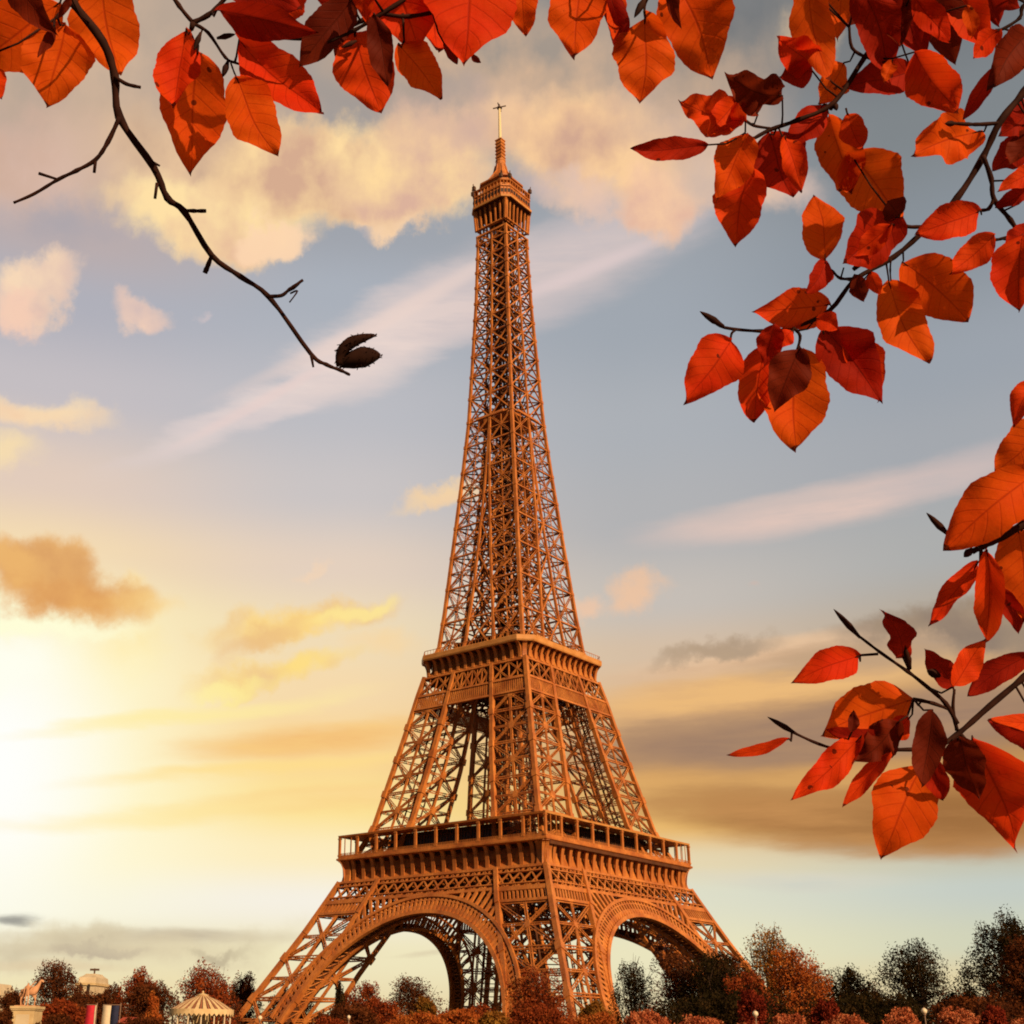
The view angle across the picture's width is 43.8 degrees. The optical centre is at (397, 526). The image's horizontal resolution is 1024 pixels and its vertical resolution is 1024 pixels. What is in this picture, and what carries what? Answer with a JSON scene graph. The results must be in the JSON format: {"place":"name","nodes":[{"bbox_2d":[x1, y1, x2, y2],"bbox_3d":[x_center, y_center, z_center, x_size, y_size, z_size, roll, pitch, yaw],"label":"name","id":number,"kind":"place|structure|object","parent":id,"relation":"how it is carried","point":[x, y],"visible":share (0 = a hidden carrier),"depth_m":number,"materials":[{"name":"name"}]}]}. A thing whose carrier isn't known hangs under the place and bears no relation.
{"place":"outdoors","nodes":[
{"label":"outdoors","id":0,"kind":"place"},
{"bbox_2d":[0,0,382,375],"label":"beech branch","id":1,"kind":"object","parent":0,"point":[48,52],"visible":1,"depth_m":1.16,"materials":[{"name":"red plant"}]},
{"bbox_2d":[153,0,369,175],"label":"beech branch","id":2,"kind":"object","parent":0,"point":[198,109],"visible":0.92,"depth_m":1.10,"materials":[{"name":"orange plant"}]},
{"bbox_2d":[318,0,537,113],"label":"beech branch","id":3,"kind":"object","parent":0,"point":[363,70],"visible":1,"depth_m":1.08,"materials":[{"name":"red plant"}]},
{"bbox_2d":[0,0,1023,1023],"label":"sky","id":4,"kind":"structure","parent":0,"point":[225,554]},
{"bbox_2d":[547,0,734,103],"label":"beech branch","id":5,"kind":"object","parent":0,"point":[695,32],"visible":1,"depth_m":1.13,"materials":[{"name":"orange plant"}]},
{"bbox_2d":[630,0,1023,246],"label":"beech branch","id":6,"kind":"object","parent":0,"point":[749,169],"visible":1,"depth_m":1.40,"materials":[{"name":"red plant"}]},
{"bbox_2d":[683,86,1023,452],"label":"beech branch","id":7,"kind":"object","parent":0,"point":[787,391],"visible":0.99,"depth_m":1.50,"materials":[{"name":"red plant"}]},
{"bbox_2d":[728,609,1023,858],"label":"beech branch","id":8,"kind":"object","parent":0,"point":[869,723],"visible":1,"depth_m":1.30,"materials":[{"name":"red plant"}]},
{"bbox_2d":[927,381,1023,641],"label":"beech branch","id":9,"kind":"object","parent":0,"point":[988,511],"visible":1,"depth_m":1.21,"materials":[{"name":"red plant"}]},
{"bbox_3d":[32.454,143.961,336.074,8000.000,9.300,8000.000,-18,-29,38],"label":"ground","id":10,"kind":"structure","parent":0,"visible":0},
{"bbox_2d":[0,1010,13,1023],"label":"autumn bush","id":11,"kind":"object","parent":10,"relation":"on","point":[7,1017],"visible":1,"depth_m":150.16,"materials":[{"name":"brown plant"}]},
{"bbox_2d":[0,984,15,1012],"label":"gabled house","id":12,"kind":"structure","parent":10,"relation":"on","point":[3,987],"depth_m":300.51,"materials":[{"name":"stone"}]},
{"bbox_2d":[0,985,26,1011],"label":"autumn tree","id":13,"kind":"object","parent":10,"relation":"on","point":[8,999],"visible":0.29,"depth_m":240.27,"materials":[{"name":"brown plant"}]},
{"bbox_2d":[10,1006,44,1023],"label":"stone plinth","id":14,"kind":"structure","parent":10,"relation":"on","point":[27,1014],"depth_m":163.76,"materials":[{"name":"beige stone"}]},
{"bbox_2d":[14,979,43,1005],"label":"horse and warrior statue","id":15,"kind":"object","parent":14,"relation":"on","point":[27,990],"visible":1,"depth_m":165.72,"materials":[{"name":"stone"}]},
{"bbox_2d":[35,1013,75,1023],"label":"autumn bush","id":16,"kind":"object","parent":10,"relation":"on","point":[59,1018],"visible":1,"depth_m":142.69,"materials":[{"name":"brown plant"}]},
{"bbox_2d":[23,959,89,1007],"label":"autumn tree","id":17,"kind":"object","parent":10,"relation":"on","point":[57,980],"visible":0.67,"depth_m":235.39,"materials":[{"name":"brown plant"}]},
{"bbox_2d":[38,997,85,1023],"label":"autumn tree","id":18,"kind":"object","parent":10,"relation":"on","point":[58,1006],"visible":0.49,"depth_m":168.94,"materials":[{"name":"orange plant"}]},
{"bbox_2d":[67,984,93,1010],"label":"autumn tree","id":19,"kind":"object","parent":10,"relation":"on","point":[80,998],"visible":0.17,"depth_m":262.18,"materials":[{"name":"brown plant"}]},
{"bbox_2d":[70,968,108,996],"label":"stone mansion","id":20,"kind":"structure","parent":10,"relation":"on","point":[98,983],"depth_m":328.76,"materials":[{"name":"stone"}]},
{"bbox_2d":[85,1003,97,1023],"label":"banner","id":21,"kind":"object","parent":10,"relation":"on","point":[91,1013],"visible":1,"depth_m":140.10,"materials":[{"name":"red fabric"}]},
{"bbox_2d":[83,990,111,1023],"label":"autumn tree","id":22,"kind":"object","parent":10,"relation":"on","point":[99,999],"visible":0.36,"depth_m":214.19,"materials":[{"name":"brown plant"}]},
{"bbox_2d":[101,1004,120,1023],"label":"banner","id":23,"kind":"object","parent":10,"relation":"on","point":[110,1014],"visible":0.99,"depth_m":140.10,"materials":[{"name":"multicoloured fabric"}]},
{"bbox_2d":[101,982,127,1013],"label":"autumn tree","id":24,"kind":"object","parent":10,"relation":"on","point":[110,990],"visible":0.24,"depth_m":300.89,"materials":[{"name":"brown plant"}]},
{"bbox_2d":[118,1017,136,1023],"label":"kiosk","id":25,"kind":"object","parent":10,"relation":"on","point":[122,1019],"visible":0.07,"depth_m":149.47,"materials":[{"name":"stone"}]},
{"bbox_2d":[115,966,165,1015],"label":"autumn tree","id":26,"kind":"object","parent":10,"relation":"on","point":[136,978],"visible":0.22,"depth_m":241.18,"materials":[{"name":"orange plant"}]},
{"bbox_2d":[117,1015,167,1023],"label":"autumn bush","id":27,"kind":"object","parent":10,"relation":"on","point":[140,1020],"visible":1,"depth_m":136.35,"materials":[{"name":"brown plant"}]},
{"bbox_2d":[118,979,179,1023],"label":"autumn tree","id":28,"kind":"object","parent":10,"relation":"on","point":[139,996],"visible":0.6,"depth_m":216.96,"materials":[{"name":"brown plant"}]},
{"bbox_2d":[143,991,161,1020],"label":"autumn tree","id":29,"kind":"object","parent":10,"relation":"on","point":[152,1011],"visible":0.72,"depth_m":149.80,"materials":[{"name":"orange plant"}]},
{"bbox_2d":[169,991,233,1023],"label":"carousel","id":30,"kind":"object","parent":10,"relation":"on","point":[205,1009],"visible":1,"depth_m":188.14,"materials":[{"name":"beige fabric"}]},
{"bbox_2d":[165,957,244,1023],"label":"autumn tree","id":31,"kind":"object","parent":10,"relation":"on","point":[199,985],"visible":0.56,"depth_m":235.62,"materials":[{"name":"orange plant"}]},
{"bbox_2d":[209,980,244,1023],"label":"autumn tree","id":32,"kind":"object","parent":10,"relation":"on","point":[238,1011],"visible":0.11,"depth_m":262.46,"materials":[{"name":"brown plant"}]},
{"bbox_2d":[228,970,264,1023],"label":"autumn tree","id":33,"kind":"object","parent":10,"relation":"on","point":[245,990],"visible":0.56,"depth_m":410.88,"materials":[{"name":"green plant"}]},
{"bbox_2d":[267,1005,316,1023],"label":"autumn tree","id":34,"kind":"object","parent":10,"relation":"on","point":[301,1017],"visible":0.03,"depth_m":400.17,"materials":[{"name":"brown plant"}]},
{"bbox_2d":[266,985,320,1023],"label":"autumn tree","id":35,"kind":"object","parent":10,"relation":"on","point":[310,1005],"visible":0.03,"depth_m":403.93,"materials":[{"name":"orange plant"}]},
{"bbox_2d":[309,1014,350,1023],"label":"autumn bush","id":36,"kind":"object","parent":10,"relation":"on","point":[324,1019],"visible":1,"depth_m":128.91,"materials":[{"name":"orange plant"}]},
{"bbox_2d":[334,981,345,1006],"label":"autumn tree","id":37,"kind":"object","parent":10,"relation":"on","point":[340,997],"visible":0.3,"depth_m":235.89,"materials":[{"name":"green plant"}]},
{"bbox_2d":[311,1001,385,1023],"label":"autumn tree","id":38,"kind":"object","parent":10,"relation":"on","point":[358,1013],"visible":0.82,"depth_m":188.22,"materials":[{"name":"brown plant"}]},
{"bbox_2d":[344,979,380,1007],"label":"autumn tree","id":39,"kind":"object","parent":10,"relation":"on","point":[367,992],"visible":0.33,"depth_m":244.95,"materials":[{"name":"orange plant"}]},
{"bbox_2d":[363,995,403,1023],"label":"autumn tree","id":40,"kind":"object","parent":10,"relation":"on","point":[386,1012],"visible":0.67,"depth_m":223.16,"materials":[{"name":"orange plant"}]},
{"bbox_2d":[383,972,448,1020],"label":"autumn tree","id":41,"kind":"object","parent":10,"relation":"on","point":[410,991],"visible":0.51,"depth_m":261.52,"materials":[{"name":"brown plant"}]},
{"bbox_2d":[386,1010,450,1023],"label":"autumn bush","id":42,"kind":"object","parent":10,"relation":"on","point":[421,1018],"visible":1,"depth_m":145.61,"materials":[{"name":"orange plant"}]},
{"bbox_2d":[410,996,437,1015],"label":"autumn tree","id":43,"kind":"object","parent":10,"relation":"on","point":[423,1004],"visible":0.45,"depth_m":199.44,"materials":[{"name":"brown plant"}]},
{"bbox_2d":[435,1009,448,1018],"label":"autumn tree","id":44,"kind":"object","parent":10,"relation":"on","point":[446,1010],"visible":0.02,"depth_m":184.27,"materials":[{"name":"orange plant"}]},
{"bbox_2d":[438,1008,480,1023],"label":"autumn tree","id":45,"kind":"object","parent":10,"relation":"on","point":[462,1016],"visible":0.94,"depth_m":158.34,"materials":[{"name":"orange plant"}]},
{"bbox_2d":[463,1002,495,1017],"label":"autumn tree","id":46,"kind":"object","parent":10,"relation":"on","point":[479,1010],"visible":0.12,"depth_m":213.84,"materials":[{"name":"orange plant"}]},
{"bbox_2d":[477,1010,509,1023],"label":"autumn bush","id":47,"kind":"object","parent":10,"relation":"on","point":[494,1017],"visible":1,"depth_m":138.49,"materials":[{"name":"orange plant"}]},
{"bbox_2d":[237,103,766,1023],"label":"iron lattice tower","id":48,"kind":"structure","parent":10,"relation":"on","point":[605,877],"depth_m":357.01,"materials":[{"name":"brown metal"}]},
{"bbox_2d":[505,963,576,1023],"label":"autumn tree","id":49,"kind":"object","parent":10,"relation":"on","point":[539,993],"visible":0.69,"depth_m":236.31,"materials":[{"name":"orange plant"}]},
{"bbox_2d":[508,1001,579,1023],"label":"autumn bush","id":50,"kind":"object","parent":10,"relation":"on","point":[533,1016],"visible":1,"depth_m":132.13,"materials":[{"name":"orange plant"}]},
{"bbox_2d":[574,1011,618,1023],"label":"autumn bush","id":51,"kind":"object","parent":10,"relation":"on","point":[602,1018],"visible":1,"depth_m":148.63,"materials":[{"name":"orange plant"}]},
{"bbox_2d":[577,999,615,1020],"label":"autumn tree","id":52,"kind":"object","parent":10,"relation":"on","point":[593,1007],"visible":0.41,"depth_m":204.60,"materials":[{"name":"brown plant"}]},
{"bbox_2d":[608,957,656,1023],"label":"autumn tree","id":53,"kind":"object","parent":10,"relation":"on","point":[636,984],"visible":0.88,"depth_m":240.45,"materials":[{"name":"green plant"}]},
{"bbox_2d":[622,1008,674,1023],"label":"autumn bush","id":54,"kind":"object","parent":10,"relation":"on","point":[646,1016],"visible":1,"depth_m":127.06,"materials":[{"name":"pink plant"}]},
{"bbox_2d":[640,948,699,1021],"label":"autumn tree","id":55,"kind":"object","parent":10,"relation":"on","point":[678,974],"visible":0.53,"depth_m":236.66,"materials":[{"name":"brown plant"}]},
{"bbox_2d":[679,1014,725,1023],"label":"autumn bush","id":56,"kind":"object","parent":10,"relation":"on","point":[690,1019],"visible":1,"depth_m":133.97,"materials":[{"name":"pink plant"}]},
{"bbox_2d":[675,946,744,1008],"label":"autumn tree","id":57,"kind":"object","parent":10,"relation":"on","point":[713,974],"visible":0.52,"depth_m":228.67,"materials":[{"name":"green plant"}]},
{"bbox_2d":[635,978,809,1023],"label":"autumn tree","id":58,"kind":"object","parent":10,"relation":"on","point":[725,1011],"visible":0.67,"depth_m":170.78,"materials":[{"name":"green plant"}]},
{"bbox_2d":[714,948,750,987],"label":"autumn tree","id":59,"kind":"object","parent":10,"relation":"on","point":[736,964],"visible":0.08,"depth_m":252.35,"materials":[{"name":"brown plant"}]},
{"bbox_2d":[737,1017,758,1023],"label":"autumn bush","id":60,"kind":"object","parent":10,"relation":"on","point":[744,1022],"visible":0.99,"depth_m":141.30,"materials":[{"name":"orange plant"}]},
{"bbox_2d":[722,970,779,1023],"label":"autumn tree","id":61,"kind":"object","parent":10,"relation":"on","point":[747,981],"visible":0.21,"depth_m":205.08,"materials":[{"name":"red plant"}]},
{"bbox_2d":[736,988,768,1023],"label":"autumn bush","id":62,"kind":"object","parent":10,"relation":"on","point":[749,1004],"visible":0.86,"depth_m":142.41,"materials":[{"name":"red plant"}]},
{"bbox_2d":[753,1010,757,1023],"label":"street lamp","id":63,"kind":"object","parent":10,"relation":"on","point":[755,1013],"visible":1,"depth_m":109.93,"materials":[{"name":"grey metal"}]},
{"bbox_2d":[734,922,804,1015],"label":"autumn tree","id":64,"kind":"object","parent":10,"relation":"on","point":[770,942],"visible":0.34,"depth_m":234.17,"materials":[{"name":"brown plant"}]},
{"bbox_2d":[772,1012,805,1023],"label":"autumn bush","id":65,"kind":"object","parent":10,"relation":"on","point":[791,1018],"visible":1,"depth_m":147.70,"materials":[{"name":"orange plant"}]},
{"bbox_2d":[764,943,835,1023],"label":"autumn tree","id":66,"kind":"object","parent":10,"relation":"on","point":[797,979],"visible":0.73,"depth_m":212.12,"materials":[{"name":"orange plant"}]},
{"bbox_2d":[803,965,834,1014],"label":"autumn tree","id":67,"kind":"object","parent":10,"relation":"on","point":[819,987],"visible":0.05,"depth_m":262.02,"materials":[{"name":"brown plant"}]},
{"bbox_2d":[806,997,839,1023],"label":"autumn bush","id":68,"kind":"object","parent":10,"relation":"on","point":[822,1011],"visible":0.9,"depth_m":135.40,"materials":[{"name":"red plant"}]},
{"bbox_2d":[821,1013,868,1023],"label":"autumn bush","id":69,"kind":"object","parent":10,"relation":"on","point":[843,1019],"visible":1,"depth_m":130.95,"materials":[{"name":"orange plant"}]},
{"bbox_2d":[823,963,875,1011],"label":"autumn tree","id":70,"kind":"object","parent":10,"relation":"on","point":[848,978],"visible":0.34,"depth_m":235.46,"materials":[{"name":"green plant"}]},
{"bbox_2d":[792,973,940,1023],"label":"autumn tree","id":71,"kind":"object","parent":10,"relation":"on","point":[876,1009],"visible":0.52,"depth_m":176.45,"materials":[{"name":"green plant"}]},
{"bbox_2d":[858,981,883,999],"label":"autumn tree","id":72,"kind":"object","parent":10,"relation":"on","point":[871,989],"visible":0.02,"depth_m":251.12,"materials":[{"name":"green plant"}]},
{"bbox_2d":[882,1006,920,1023],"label":"autumn bush","id":73,"kind":"object","parent":10,"relation":"on","point":[905,1015],"visible":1,"depth_m":137.81,"materials":[{"name":"orange plant"}]},
{"bbox_2d":[866,937,974,1023],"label":"autumn tree","id":74,"kind":"object","parent":10,"relation":"on","point":[913,976],"visible":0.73,"depth_m":225.71,"materials":[{"name":"green plant"}]},
{"bbox_2d":[921,1007,926,1023],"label":"street lamp","id":75,"kind":"object","parent":10,"relation":"on","point":[923,1010],"visible":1,"depth_m":104.99,"materials":[{"name":"grey metal"}]},
{"bbox_2d":[934,991,975,1020],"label":"autumn tree","id":76,"kind":"object","parent":10,"relation":"on","point":[950,995],"visible":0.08,"depth_m":216.86,"materials":[{"name":"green plant"}]},
{"bbox_2d":[936,1006,982,1023],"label":"autumn bush","id":77,"kind":"object","parent":10,"relation":"on","point":[948,1016],"visible":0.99,"depth_m":145.21,"materials":[{"name":"orange plant"}]},
{"bbox_2d":[921,989,1023,1023],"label":"autumn tree","id":78,"kind":"object","parent":10,"relation":"on","point":[977,1006],"visible":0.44,"depth_m":168.85,"materials":[{"name":"brown plant"}]},
{"bbox_2d":[954,904,1023,1006],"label":"autumn tree","id":79,"kind":"object","parent":10,"relation":"on","point":[1010,928],"visible":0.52,"depth_m":207.14,"materials":[{"name":"green plant"}]},
{"bbox_2d":[979,1003,1006,1023],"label":"autumn bush","id":80,"kind":"object","parent":10,"relation":"on","point":[993,1015],"visible":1,"depth_m":133.01,"materials":[{"name":"red plant"}]},
{"bbox_2d":[983,934,1023,1017],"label":"autumn tree","id":81,"kind":"object","parent":10,"relation":"on","point":[1014,957],"visible":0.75,"depth_m":181.05,"materials":[{"name":"brown plant"}]},
{"bbox_2d":[1011,1016,1023,1023],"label":"autumn bush","id":82,"kind":"object","parent":10,"relation":"on","point":[1020,1021],"visible":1,"depth_m":128.75,"materials":[{"name":"orange plant"}]}
]}

